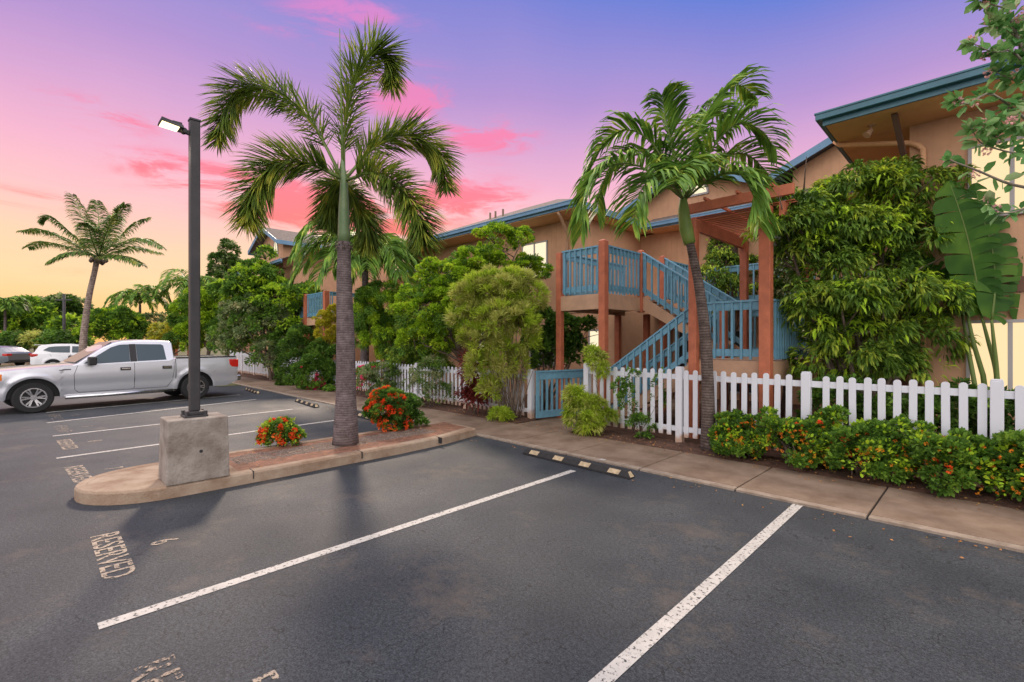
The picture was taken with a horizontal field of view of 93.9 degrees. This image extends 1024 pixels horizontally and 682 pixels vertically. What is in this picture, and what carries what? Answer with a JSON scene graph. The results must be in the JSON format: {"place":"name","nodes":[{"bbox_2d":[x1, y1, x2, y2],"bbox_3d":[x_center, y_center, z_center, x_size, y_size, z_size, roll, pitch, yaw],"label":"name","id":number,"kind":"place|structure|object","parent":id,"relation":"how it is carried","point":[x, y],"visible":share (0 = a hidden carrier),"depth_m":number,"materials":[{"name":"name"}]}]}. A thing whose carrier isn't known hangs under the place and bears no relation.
{"place":"outdoors","nodes":[
{"label":"outdoors","id":0,"kind":"place"},
{"bbox_2d":[237,372,535,423],"bbox_3d":[-11.130,1.810,22.359,32.640,0.056,0.959,0,0,45],"label":"planting bed","id":1,"kind":"object","parent":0,"point":[455,409],"visible":0.3,"depth_m":12.72,"materials":[{"name":"soil"}]},
{"bbox_2d":[230,351,268,377],"bbox_3d":[-14.216,1.204,25.763,6.460,1.292,0.120,0,0,45],"label":"picket fence","id":2,"kind":"object","parent":1,"relation":"on","point":[243,367],"visible":0.43,"depth_m":25.70,"materials":[{"name":"white paint"}]},
{"bbox_2d":[205,291,302,379],"bbox_3d":[-11.900,-0.261,22.313,4.574,4.201,3.000,0,0,9],"label":"flowering tree","id":3,"kind":"object","parent":1,"relation":"on","point":[240,313],"visible":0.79,"depth_m":21.71,"materials":[{"name":"green plant"}]},
{"bbox_2d":[204,241,329,378],"bbox_3d":[-11.731,-1.464,22.599,5.795,6.592,3.334,0,0,-5],"label":"green tree","id":4,"kind":"object","parent":1,"relation":"on","point":[266,280],"visible":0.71,"depth_m":22.05,"materials":[{"name":"green plant"}]},
{"bbox_2d":[273,322,313,385],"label":"green shrub","id":5,"kind":"object","parent":1,"relation":"on","point":[294,340],"visible":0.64,"depth_m":19.71,"materials":[{"name":"green plant"}]},
{"bbox_2d":[306,373,325,389],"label":"bougainvillea","id":6,"kind":"object","parent":1,"relation":"on","point":[317,379],"visible":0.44,"depth_m":17.91,"materials":[{"name":"red plant"}]},
{"bbox_2d":[281,337,357,391],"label":"green shrub","id":7,"kind":"object","parent":1,"relation":"on","point":[323,364],"visible":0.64,"depth_m":17.76,"materials":[{"name":"green plant"}]},
{"bbox_2d":[310,303,335,345],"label":"yellow shrub","id":8,"kind":"object","parent":1,"relation":"on","point":[326,318],"visible":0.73,"depth_m":18.73,"materials":[{"name":"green plant"}]},
{"bbox_2d":[356,364,366,394],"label":"bougainvillea","id":9,"kind":"object","parent":1,"relation":"on","point":[361,385],"visible":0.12,"depth_m":15.94,"materials":[{"name":"green plant"}]},
{"bbox_2d":[356,361,409,396],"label":"hibiscus shrub","id":10,"kind":"object","parent":1,"relation":"on","point":[370,371],"visible":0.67,"depth_m":14.95,"materials":[{"name":"green plant"}]},
{"bbox_2d":[280,357,534,420],"bbox_3d":[-5.180,1.254,16.727,16.020,1.192,0.120,0,0,45],"label":"picket fence","id":11,"kind":"object","parent":1,"relation":"on","point":[530,409],"visible":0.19,"depth_m":13.15,"materials":[{"name":"white paint"}]},
{"bbox_2d":[404,354,455,406],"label":"thin shrub","id":12,"kind":"object","parent":1,"relation":"on","point":[416,378],"visible":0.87,"depth_m":13.11,"materials":[{"name":"green plant"}]},
{"bbox_2d":[451,338,491,413],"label":"red leaf plant","id":13,"kind":"object","parent":1,"relation":"on","point":[468,393],"visible":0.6,"depth_m":11.65,"materials":[{"name":"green plant"}]},
{"bbox_2d":[444,263,551,418],"bbox_3d":[-0.286,-0.008,11.123,2.327,3.675,2.095,0,0,45],"label":"tall variegated shrub","id":14,"kind":"object","parent":1,"relation":"on","point":[504,288],"visible":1,"depth_m":10.82,"materials":[{"name":"green plant"}]},
{"bbox_2d":[486,405,516,421],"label":"variegated shrub","id":15,"kind":"object","parent":1,"relation":"on","point":[503,413],"visible":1,"depth_m":10.79,"materials":[{"name":"green plant"}]},
{"bbox_2d":[239,372,657,418],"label":"yard","id":16,"kind":"structure","parent":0,"point":[549,407],"depth_m":14.21,"materials":[{"name":"soil"}]},
{"bbox_2d":[236,227,404,376],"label":"apartment building","id":17,"kind":"structure","parent":16,"relation":"on","point":[280,242],"depth_m":24.99,"materials":[{"name":"beige paint"}]},
{"bbox_2d":[294,291,356,377],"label":"staircase","id":18,"kind":"structure","parent":16,"relation":"on","point":[306,319],"depth_m":21.31,"materials":[{"name":"blue paint"}]},
{"bbox_2d":[287,221,428,389],"bbox_3d":[-5.718,-1.317,18.023,4.884,6.347,5.032,0,0,10],"label":"palm tree","id":19,"kind":"object","parent":16,"relation":"on","point":[398,256],"visible":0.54,"depth_m":16.88,"materials":[{"name":"green plant"}]},
{"bbox_2d":[353,279,423,378],"bbox_3d":[-4.240,-0.192,17.070,3.020,4.038,2.524,0,0,-1],"label":"clipped round shrub","id":20,"kind":"object","parent":16,"relation":"on","point":[377,316],"visible":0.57,"depth_m":16.38,"materials":[{"name":"green plant"}]},
{"bbox_2d":[383,311,455,374],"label":"feathery shrub","id":21,"kind":"object","parent":16,"relation":"on","point":[412,356],"visible":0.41,"depth_m":15.11,"materials":[{"name":"green plant"}]},
{"bbox_2d":[389,220,554,403],"bbox_3d":[-1.108,-0.836,13.826,4.728,5.330,2.179,0,0,2],"label":"bright green tree","id":22,"kind":"object","parent":16,"relation":"on","point":[415,299],"visible":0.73,"depth_m":13.62,"materials":[{"name":"green plant"}]},
{"bbox_2d":[520,304,597,410],"bbox_3d":[1.296,0.420,12.422,2.274,2.839,1.249,0,0,-1],"label":"dark green shrub","id":23,"kind":"object","parent":16,"relation":"on","point":[574,335],"visible":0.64,"depth_m":12.26,"materials":[{"name":"green plant"}]},
{"bbox_2d":[0,344,906,423],"bbox_3d":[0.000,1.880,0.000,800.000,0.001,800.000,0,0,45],"label":"ground","id":24,"kind":"structure","parent":0,"point":[203,351],"depth_m":71.87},
{"bbox_2d":[0,330,23,347],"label":"shrub","id":25,"kind":"object","parent":24,"relation":"on","point":[4,334],"visible":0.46,"depth_m":39.60,"materials":[{"name":"green plant"}]},
{"bbox_2d":[0,345,31,365],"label":"parked car","id":26,"kind":"object","parent":24,"relation":"on","point":[17,356],"visible":0.93,"depth_m":33.81,"materials":[{"name":"grey paint"}]},
{"bbox_2d":[0,295,34,330],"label":"palm tree","id":27,"kind":"object","parent":24,"relation":"on","point":[10,304],"visible":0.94,"depth_m":41.92,"materials":[{"name":"green plant"}]},
{"bbox_2d":[0,330,36,350],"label":"shrub","id":28,"kind":"object","parent":24,"relation":"on","point":[5,341],"visible":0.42,"depth_m":39.29,"materials":[{"name":"green plant"}]},
{"bbox_2d":[0,294,66,331],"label":"background tree","id":29,"kind":"object","parent":24,"relation":"on","point":[46,311],"visible":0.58,"depth_m":45.32,"materials":[{"name":"green plant"}]},
{"bbox_2d":[16,329,51,351],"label":"shrub","id":30,"kind":"object","parent":24,"relation":"on","point":[35,333],"visible":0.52,"depth_m":39.38,"materials":[{"name":"green plant"}]},
{"bbox_2d":[30,328,69,345],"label":"shrub","id":31,"kind":"object","parent":24,"relation":"on","point":[48,334],"visible":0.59,"depth_m":39.35,"materials":[{"name":"green plant"}]},
{"bbox_2d":[11,291,93,329],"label":"background tree","id":32,"kind":"object","parent":24,"relation":"on","point":[75,305],"visible":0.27,"depth_m":49.26,"materials":[{"name":"green plant"}]},
{"bbox_2d":[55,294,72,343],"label":"street lamp","id":33,"kind":"object","parent":24,"relation":"on","point":[63,299],"visible":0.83,"depth_m":41.95,"materials":[{"name":"metal"}]},
{"bbox_2d":[40,312,96,346],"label":"background tree","id":34,"kind":"object","parent":24,"relation":"on","point":[55,323],"visible":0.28,"depth_m":43.12,"materials":[{"name":"green plant"}]},
{"bbox_2d":[53,328,93,345],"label":"shrub","id":35,"kind":"object","parent":24,"relation":"on","point":[65,335],"visible":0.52,"depth_m":39.71,"materials":[{"name":"green plant"}]},
{"bbox_2d":[102,284,171,312],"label":"palm tree","id":36,"kind":"object","parent":24,"relation":"on","point":[139,297],"visible":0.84,"depth_m":36.45,"materials":[{"name":"green plant"}]},
{"bbox_2d":[151,268,217,305],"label":"palm tree","id":37,"kind":"object","parent":24,"relation":"on","point":[182,281],"visible":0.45,"depth_m":36.86,"materials":[{"name":"green plant"}]},
{"bbox_2d":[161,286,253,354],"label":"green tree","id":38,"kind":"object","parent":24,"relation":"on","point":[177,313],"visible":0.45,"depth_m":28.44,"materials":[{"name":"green plant"}]},
{"bbox_2d":[205,238,245,355],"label":"conical tree","id":39,"kind":"object","parent":24,"relation":"on","point":[224,258],"visible":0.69,"depth_m":41.41,"materials":[{"name":"green plant"}]},
{"bbox_2d":[232,382,1023,552],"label":"pavement edge","id":40,"kind":"object","parent":24,"relation":"on","point":[974,539],"visible":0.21,"depth_m":5.53,"materials":[{"name":"concrete"}]},
{"bbox_2d":[394,137,909,411],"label":"apartment building","id":41,"kind":"structure","parent":24,"relation":"on","point":[548,223],"depth_m":15.15,"materials":[{"name":"orange paint"}]},
{"bbox_2d":[522,240,547,268],"bbox_3d":[0.735,-2.690,15.902,1.190,1.180,0.069,0,0,45],"label":"window","id":42,"kind":"structure","parent":41,"relation":"in","point":[541,247],"depth_m":15.76,"materials":[{"name":"grey glass"}]},
{"bbox_2d":[588,329,597,365],"bbox_3d":[2.485,0.200,14.435,0.480,1.100,0.069,0,0,45],"label":"window","id":43,"kind":"structure","parent":41,"relation":"in","point":[591,339],"depth_m":14.48,"materials":[{"name":"grey glass"}]},
{"bbox_2d":[678,331,699,394],"bbox_3d":[5.773,0.675,15.673,0.800,2.110,0.069,0,0,45],"label":"window","id":44,"kind":"structure","parent":41,"relation":"in","point":[680,334],"depth_m":15.83,"materials":[{"name":"grey"}]},
{"bbox_2d":[679,184,708,199],"bbox_3d":[5.837,-4.880,15.341,0.960,0.480,0.050,0,0,45],"label":"window","id":45,"kind":"structure","parent":41,"relation":"in","point":[701,191],"depth_m":15.18,"materials":[{"name":"grey glass"}]},
{"bbox_2d":[708,242,737,295],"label":"shrub","id":46,"kind":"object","parent":41,"relation":"in","point":[735,250],"depth_m":14.74,"materials":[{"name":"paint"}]},
{"bbox_2d":[730,329,753,394],"bbox_3d":[6.869,0.625,14.577,1.040,1.950,0.069,0,0,45],"label":"window","id":47,"kind":"structure","parent":41,"relation":"in","point":[737,334],"depth_m":14.55,"materials":[{"name":"grey"}]},
{"bbox_2d":[0,385,1023,681],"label":"asphalt","id":48,"kind":"structure","parent":0,"point":[582,575],"depth_m":3.75,"materials":[{"name":"grey asphalt"}]},
{"bbox_2d":[30,344,88,364],"bbox_3d":[-27.510,1.005,30.603,4.550,1.690,2.160,0,0,-38],"label":"parked car","id":49,"kind":"object","parent":48,"relation":"on","point":[49,353],"visible":0.23,"depth_m":29.17,"materials":[{"name":"white paint"}]},
{"bbox_2d":[56,439,77,448],"bbox_3d":[-7.965,1.845,8.555,1.150,0.001,0.210,0,0,42],"label":"bay lettering","id":50,"kind":"object","parent":48,"relation":"on","point":[66,444],"visible":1,"depth_m":8.60,"materials":[{"name":"paint"}]},
{"bbox_2d":[65,465,91,481],"bbox_3d":[-6.035,1.845,6.656,1.150,0.001,0.210,0,0,42],"label":"bay lettering","id":51,"kind":"object","parent":48,"relation":"on","point":[77,473],"visible":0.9,"depth_m":6.71,"materials":[{"name":"paint"}]},
{"bbox_2d":[16,191,169,352],"bbox_3d":[-23.857,-3.499,27.220,12.054,10.716,4.984,0,0,17],"label":"palm tree","id":52,"kind":"object","parent":48,"relation":"on","point":[114,220],"visible":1,"depth_m":26.85,"materials":[{"name":"green plant"}]},
{"bbox_2d":[71,304,152,341],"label":"round bush","id":53,"kind":"object","parent":48,"relation":"on","point":[117,322],"visible":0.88,"depth_m":33.04,"materials":[{"name":"green plant"}]},
{"bbox_2d":[90,531,134,578],"bbox_3d":[-3.481,1.845,4.156,1.170,0.001,0.215,0,0,45],"label":"bay lettering","id":54,"kind":"object","parent":48,"relation":"on","point":[110,560],"visible":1,"depth_m":4.13,"materials":[{"name":"paint"}]},
{"bbox_2d":[0,339,240,412],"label":"pickup truck","id":55,"kind":"object","parent":48,"relation":"on","point":[120,367],"visible":0.87,"depth_m":13.60,"materials":[{"name":"silver metal"}]},
{"bbox_2d":[46,395,231,412],"bbox_3d":[-10.696,1.846,14.389,0.100,0.001,4.895,0,0,33],"label":"parking line","id":56,"kind":"object","parent":48,"relation":"on","point":[132,404],"visible":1,"depth_m":13.89,"materials":[{"name":"paint"}]},
{"bbox_2d":[125,312,166,339],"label":"grey shrub","id":57,"kind":"object","parent":48,"relation":"on","point":[162,316],"visible":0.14,"depth_m":35.89,"materials":[{"name":"green plant"}]},
{"bbox_2d":[48,399,255,422],"bbox_3d":[-9.302,1.846,12.958,0.100,0.001,4.953,0,0,29],"label":"parking line","id":58,"kind":"object","parent":48,"relation":"on","point":[139,412],"visible":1,"depth_m":12.17,"materials":[{"name":"paint"}]},
{"bbox_2d":[129,655,182,681],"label":"bay lettering","id":59,"kind":"object","parent":48,"relation":"on","point":[156,680],"visible":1,"depth_m":2.66,"materials":[{"name":"paint"}]},
{"bbox_2d":[55,409,291,435],"bbox_3d":[-7.433,1.846,11.117,0.100,0.001,4.725,0,0,39],"label":"parking line","id":60,"kind":"object","parent":48,"relation":"on","point":[157,424],"visible":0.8,"depth_m":10.20,"materials":[{"name":"paint"}]},
{"bbox_2d":[57,420,333,458],"bbox_3d":[-5.635,1.846,9.352,0.100,0.001,4.779,0,0,40],"label":"parking line","id":61,"kind":"object","parent":48,"relation":"on","point":[157,444],"visible":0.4,"depth_m":8.21,"materials":[{"name":"paint"}]},
{"bbox_2d":[245,387,259,393],"bbox_3d":[-9.461,1.799,17.404,0.156,0.100,1.808,0,0,-40],"label":"wheel stop","id":62,"kind":"object","parent":48,"relation":"on","point":[252,390],"visible":1,"depth_m":17.20,"materials":[{"name":"black rubber"}]},
{"bbox_2d":[253,670,278,681],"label":"bay lettering","id":63,"kind":"object","parent":48,"relation":"on","point":[270,673],"visible":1,"depth_m":2.63,"materials":[{"name":"paint"}]},
{"bbox_2d":[74,421,475,504],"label":"island kerb","id":64,"kind":"structure","parent":48,"relation":"on","point":[84,493],"depth_m":6.33,"materials":[{"name":"beige concrete"}]},
{"bbox_2d":[87,464,237,488],"bbox_3d":[-4.505,1.754,6.158,1.160,0.100,1.462,0,0,45],"label":"island nose","id":65,"kind":"object","parent":64,"relation":"on","point":[140,476],"visible":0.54,"depth_m":5.88,"materials":[{"name":"beige concrete"}]},
{"bbox_2d":[157,116,229,486],"bbox_3d":[-3.991,-0.534,5.979,0.519,4.475,0.689,0,0,45],"label":"street lamp","id":66,"kind":"object","parent":65,"relation":"on","point":[194,442],"visible":1,"depth_m":5.92,"materials":[{"name":"black metal"}]},
{"bbox_2d":[250,436,441,478],"bbox_3d":[-2.361,1.749,7.369,0.166,0.102,3.042,0,0,45],"label":"kerb joint","id":67,"kind":"object","parent":64,"relation":"on","point":[439,439],"visible":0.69,"depth_m":8.38,"materials":[{"name":"black concrete"}]},
{"bbox_2d":[229,423,465,470],"bbox_3d":[-2.514,1.757,8.151,1.157,0.100,4.162,0,0,45],"label":"brick border","id":68,"kind":"object","parent":64,"relation":"on","point":[440,429],"visible":0.39,"depth_m":7.66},
{"bbox_2d":[229,428,435,463],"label":"island gravel","id":69,"kind":"structure","parent":68,"relation":"on","point":[250,457],"depth_m":7.54,"materials":[{"name":"gravel"}]},
{"bbox_2d":[255,416,307,446],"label":"ixora bush","id":70,"kind":"object","parent":69,"relation":"on","point":[285,429],"visible":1,"depth_m":7.71,"materials":[{"name":"red plant"}]},
{"bbox_2d":[196,16,463,446],"bbox_3d":[-3.167,-1.970,8.179,4.801,7.386,3.090,0,0,-5],"label":"palm tree","id":71,"kind":"object","parent":69,"relation":"on","point":[340,198],"visible":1,"depth_m":8.00,"materials":[{"name":"green plant"}]},
{"bbox_2d":[361,385,424,431],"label":"ixora bush","id":72,"kind":"object","parent":69,"relation":"on","point":[400,406],"visible":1,"depth_m":9.04,"materials":[{"name":"green plant"}]},
{"bbox_2d":[413,417,429,425],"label":"grass tuft","id":73,"kind":"object","parent":68,"relation":"on","point":[425,420],"visible":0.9,"depth_m":9.54,"materials":[{"name":"green plant"}]},
{"bbox_2d":[295,398,318,407],"bbox_3d":[-5.996,1.799,13.939,0.156,0.100,1.808,0,0,-40],"label":"wheel stop","id":74,"kind":"object","parent":48,"relation":"on","point":[307,403],"visible":1,"depth_m":13.74,"materials":[{"name":"black rubber"}]},
{"bbox_2d":[97,470,574,628],"bbox_3d":[-0.901,1.846,4.954,0.100,0.001,5.148,0,0,44],"label":"parking line","id":75,"kind":"object","parent":48,"relation":"on","point":[146,610],"visible":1,"depth_m":3.98,"materials":[{"name":"paint"}]},
{"bbox_2d":[357,411,369,419],"bbox_3d":[-3.486,1.799,11.429,0.156,0.100,1.808,0,0,-40],"label":"wheel stop","id":76,"kind":"object","parent":48,"relation":"on","point":[360,414],"visible":0.13,"depth_m":11.51,"materials":[{"name":"beige rubber"}]},
{"bbox_2d":[523,448,634,478],"bbox_3d":[0.920,1.799,7.137,0.155,0.100,2.008,0,0,-44],"label":"wheel stop","id":77,"kind":"object","parent":48,"relation":"on","point":[592,466],"visible":1,"depth_m":6.97,"materials":[{"name":"black rubber"}]},
{"bbox_2d":[237,409,1019,557],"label":"fallen leaves","id":78,"kind":"object","parent":48,"relation":"on","point":[716,461],"visible":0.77,"depth_m":6.74,"materials":[{"name":"brown plant"}]},
{"bbox_2d":[588,504,801,681],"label":"parking line","id":79,"kind":"object","parent":48,"relation":"on","point":[639,644],"visible":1,"depth_m":3.30,"materials":[{"name":"paint"}]},
{"bbox_2d":[0,0,1023,343],"label":"sky","id":80,"kind":"structure","parent":0,"point":[86,86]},
{"bbox_2d":[519,408,657,432],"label":"gate path","id":81,"kind":"structure","parent":0,"point":[553,423],"depth_m":10.54,"materials":[{"name":"brown concrete"}]},
{"bbox_2d":[234,376,1023,545],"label":"pavement","id":82,"kind":"structure","parent":0,"point":[997,523],"depth_m":6.23,"materials":[{"name":"brown concrete"}]},
{"bbox_2d":[145,319,204,355],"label":"yellow shrub","id":83,"kind":"object","parent":82,"relation":"on","point":[160,328],"visible":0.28,"depth_m":30.44,"materials":[{"name":"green plant"}]},
{"bbox_2d":[655,398,718,410],"bbox_3d":[4.999,1.830,14.376,1.460,0.001,4.600,0,0,45],"label":"stair court","id":84,"kind":"object","parent":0,"point":[673,404],"visible":0.2,"depth_m":13.99,"materials":[{"name":"brown concrete"}]},
{"bbox_2d":[570,429,1023,509],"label":"planting bed","id":85,"kind":"object","parent":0,"point":[1007,501],"visible":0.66,"depth_m":6.68,"materials":[{"name":"soil"}]},
{"bbox_2d":[559,382,621,436],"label":"variegated shrub","id":86,"kind":"object","parent":85,"relation":"on","point":[587,405],"visible":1,"depth_m":9.18,"materials":[{"name":"green plant"}]},
{"bbox_2d":[581,343,612,396],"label":"variegated shrub","id":87,"kind":"object","parent":85,"relation":"on","point":[595,355],"visible":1,"depth_m":9.32,"materials":[{"name":"green plant"}]},
{"bbox_2d":[610,366,666,438],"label":"thin shrub","id":88,"kind":"object","parent":85,"relation":"on","point":[638,417],"visible":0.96,"depth_m":8.84,"materials":[{"name":"green plant"}]},
{"bbox_2d":[566,63,797,450],"bbox_3d":[2.861,-1.386,7.986,4.024,6.420,3.391,0,0,-7],"label":"palm tree","id":89,"kind":"object","parent":85,"relation":"on","point":[696,166],"visible":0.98,"depth_m":7.66,"materials":[{"name":"green plant"}]},
{"bbox_2d":[707,408,767,459],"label":"flowering bush","id":90,"kind":"object","parent":85,"relation":"on","point":[733,433],"visible":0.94,"depth_m":7.35,"materials":[{"name":"green plant"}]},
{"bbox_2d":[754,404,841,469],"bbox_3d":[4.049,1.383,6.907,1.190,0.873,0.975,0,0,45],"label":"flowering bush","id":91,"kind":"object","parent":85,"relation":"on","point":[774,429],"visible":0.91,"depth_m":6.74,"materials":[{"name":"green plant"}]},
{"bbox_2d":[583,364,1023,492],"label":"picket fence","id":92,"kind":"object","parent":85,"relation":"on","point":[996,394],"visible":0.61,"depth_m":7.11,"materials":[{"name":"white paint"}]},
{"bbox_2d":[535,369,582,417],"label":"blue gate","id":93,"kind":"structure","parent":92,"relation":"attached to","point":[558,374],"depth_m":11.16,"materials":[{"name":"paint"}]},
{"bbox_2d":[812,404,926,485],"bbox_3d":[4.622,1.347,6.300,1.285,0.943,1.058,0,0,45],"label":"flowering bush","id":94,"kind":"object","parent":85,"relation":"on","point":[868,446],"visible":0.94,"depth_m":6.14,"materials":[{"name":"green plant"}]},
{"bbox_2d":[883,413,1010,496],"bbox_3d":[5.236,1.359,5.782,1.165,0.921,1.045,0,0,45],"label":"flowering bush","id":95,"kind":"object","parent":85,"relation":"on","point":[961,465],"visible":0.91,"depth_m":5.58,"materials":[{"name":"green plant"}]},
{"bbox_2d":[976,429,1023,500],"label":"flowering bush","id":96,"kind":"object","parent":85,"relation":"on","point":[1012,457],"visible":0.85,"depth_m":5.33,"materials":[{"name":"green plant"}]},
{"bbox_2d":[603,400,1010,487],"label":"yard","id":97,"kind":"structure","parent":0,"point":[664,435],"depth_m":9.98,"materials":[{"name":"soil"}]},
{"bbox_2d":[556,239,810,417],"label":"staircase","id":98,"kind":"structure","parent":97,"relation":"on","point":[602,303],"depth_m":10.71,"materials":[{"name":"beige paint"}]},
{"bbox_2d":[700,229,758,404],"bbox_3d":[6.284,-0.786,13.923,1.945,5.228,2.814,0,0,45],"label":"courtyard plant","id":99,"kind":"object","parent":97,"relation":"on","point":[726,279],"visible":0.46,"depth_m":13.53,"materials":[{"name":"green plant"}]},
{"bbox_2d":[688,182,813,449],"bbox_3d":[4.897,-0.380,9.380,1.860,4.460,3.010,0,0,45],"label":"pergola","id":100,"kind":"object","parent":97,"relation":"on","point":[711,230],"visible":0.38,"depth_m":8.85,"materials":[{"name":"paint"}]},
{"bbox_2d":[758,258,821,417],"bbox_3d":[6.190,-0.188,10.592,1.230,4.029,1.266,0,0,45],"label":"courtyard plant","id":101,"kind":"object","parent":97,"relation":"on","point":[779,282],"visible":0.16,"depth_m":10.44,"materials":[{"name":"plant"}]},
{"bbox_2d":[739,153,983,425],"bbox_3d":[6.207,-0.656,8.167,4.168,5.035,2.667,0,0,-17],"label":"drooping tree","id":102,"kind":"object","parent":97,"relation":"on","point":[838,233],"visible":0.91,"depth_m":7.80,"materials":[{"name":"green plant"}]},
{"bbox_2d":[794,372,1014,450],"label":"green plants","id":103,"kind":"object","parent":97,"relation":"on","point":[817,400],"visible":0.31,"depth_m":7.01,"materials":[{"name":"green plant"}]},
{"bbox_2d":[814,58,1023,434],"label":"apartment building","id":104,"kind":"structure","parent":97,"relation":"on","point":[914,119],"depth_m":7.85,"materials":[{"name":"beige paint"}]},
{"bbox_2d":[966,319,1023,389],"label":"window","id":105,"kind":"structure","parent":104,"relation":"in","point":[1009,337],"depth_m":7.58,"materials":[{"name":"grey glass"}]},
{"bbox_2d":[968,136,1023,215],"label":"window","id":106,"kind":"structure","parent":104,"relation":"in","point":[999,170],"depth_m":7.61,"materials":[{"name":"grey glass"}]},
{"bbox_2d":[920,180,1022,426],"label":"giant leaf plant","id":107,"kind":"object","parent":97,"relation":"on","point":[982,251],"visible":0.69,"depth_m":7.50,"materials":[{"name":"green plant"}]},
{"bbox_2d":[939,0,1023,225],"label":"crown flower tree","id":108,"kind":"object","parent":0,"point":[1008,26],"visible":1,"depth_m":3.84,"materials":[{"name":"green plant"}]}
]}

